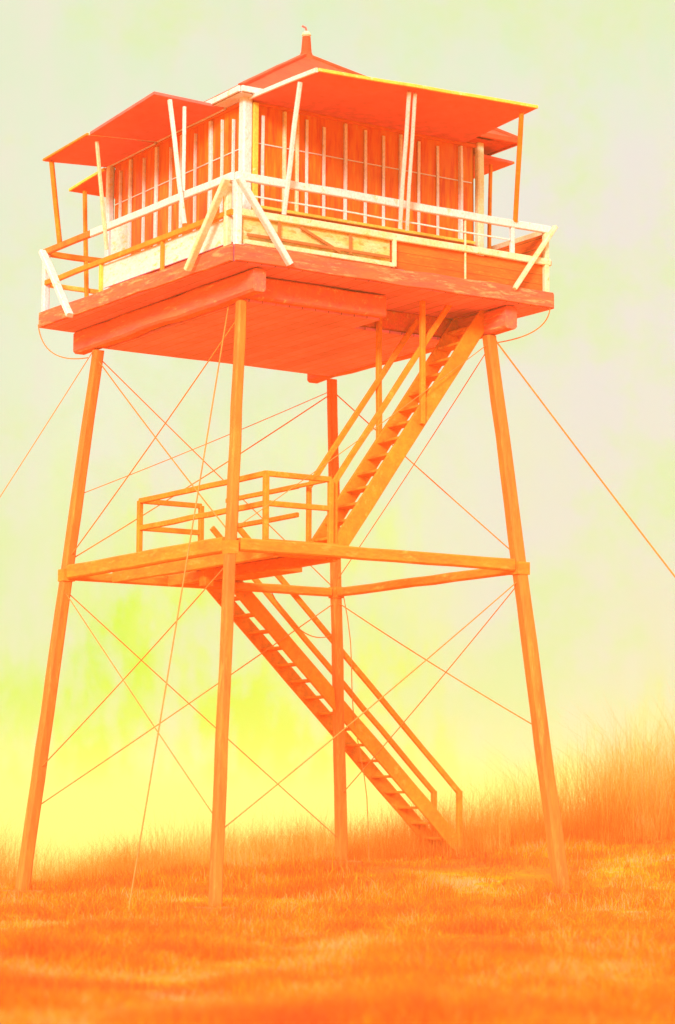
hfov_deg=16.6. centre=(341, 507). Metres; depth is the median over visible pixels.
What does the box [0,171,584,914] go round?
fire lookout tower
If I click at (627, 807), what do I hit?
brush
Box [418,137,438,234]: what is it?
window
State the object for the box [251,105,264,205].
window
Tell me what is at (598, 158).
sky
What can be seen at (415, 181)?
window
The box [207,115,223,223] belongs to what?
window
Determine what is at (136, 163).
window
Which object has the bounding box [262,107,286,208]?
window
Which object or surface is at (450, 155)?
window
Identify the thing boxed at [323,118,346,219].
window
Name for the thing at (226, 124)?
window
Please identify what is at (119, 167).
window
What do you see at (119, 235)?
door panel
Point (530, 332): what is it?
slack cable
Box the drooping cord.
[271,593,331,637]
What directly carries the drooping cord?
hanging from the fire lookout tower
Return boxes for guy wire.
[0,350,93,496]
[497,342,674,576]
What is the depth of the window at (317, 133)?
36.22 m
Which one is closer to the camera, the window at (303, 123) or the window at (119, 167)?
the window at (303, 123)
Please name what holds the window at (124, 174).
in the lookout cabin
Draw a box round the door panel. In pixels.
[110,223,127,262]
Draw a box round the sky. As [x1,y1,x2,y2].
[0,0,674,834]
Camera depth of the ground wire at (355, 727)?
41.53 m
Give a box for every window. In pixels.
[115,164,121,218]
[119,160,128,217]
[127,152,145,255]
[141,146,157,250]
[153,140,171,245]
[168,136,179,240]
[179,128,196,235]
[193,120,211,230]
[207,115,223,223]
[219,109,234,220]
[231,107,238,216]
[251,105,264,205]
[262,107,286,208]
[284,111,298,211]
[299,114,308,212]
[306,115,325,215]
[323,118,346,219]
[345,123,366,222]
[365,127,384,225]
[383,130,402,227]
[402,134,420,231]
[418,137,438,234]
[437,141,462,238]
[459,145,472,240]
[473,149,473,240]
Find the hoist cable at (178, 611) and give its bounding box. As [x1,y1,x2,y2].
[128,304,228,907]
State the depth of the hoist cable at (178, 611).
33.99 m
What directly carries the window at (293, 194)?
in the lookout cabin
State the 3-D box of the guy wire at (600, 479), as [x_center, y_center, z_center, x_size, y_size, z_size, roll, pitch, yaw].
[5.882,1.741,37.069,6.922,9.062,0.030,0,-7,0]
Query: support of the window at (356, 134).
in the lookout cabin
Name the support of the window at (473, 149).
in the lookout cabin
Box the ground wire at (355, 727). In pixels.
[343,596,369,861]
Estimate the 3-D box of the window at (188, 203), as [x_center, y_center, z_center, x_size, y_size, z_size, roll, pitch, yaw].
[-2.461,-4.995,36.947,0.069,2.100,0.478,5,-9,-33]
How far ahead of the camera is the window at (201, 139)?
36.67 m
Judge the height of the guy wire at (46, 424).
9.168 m
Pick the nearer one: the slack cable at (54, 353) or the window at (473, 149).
the window at (473, 149)
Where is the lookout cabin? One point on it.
(306, 115)
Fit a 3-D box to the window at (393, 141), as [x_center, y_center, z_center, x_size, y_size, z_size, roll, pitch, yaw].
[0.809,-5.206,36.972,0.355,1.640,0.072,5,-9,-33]
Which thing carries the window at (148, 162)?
in the lookout cabin
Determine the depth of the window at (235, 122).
35.79 m
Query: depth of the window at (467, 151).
37.83 m
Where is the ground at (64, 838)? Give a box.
[0,818,674,1020]
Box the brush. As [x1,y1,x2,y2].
[0,688,674,885]
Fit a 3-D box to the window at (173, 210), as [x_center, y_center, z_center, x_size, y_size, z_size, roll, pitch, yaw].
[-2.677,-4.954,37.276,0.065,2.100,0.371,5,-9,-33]
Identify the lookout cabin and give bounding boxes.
[43,25,537,296]
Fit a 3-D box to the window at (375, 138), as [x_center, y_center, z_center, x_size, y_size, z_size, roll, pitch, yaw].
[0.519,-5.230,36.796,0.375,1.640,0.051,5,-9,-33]
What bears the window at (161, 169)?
in the lookout cabin
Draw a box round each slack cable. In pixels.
[38,324,87,358]
[498,308,550,342]

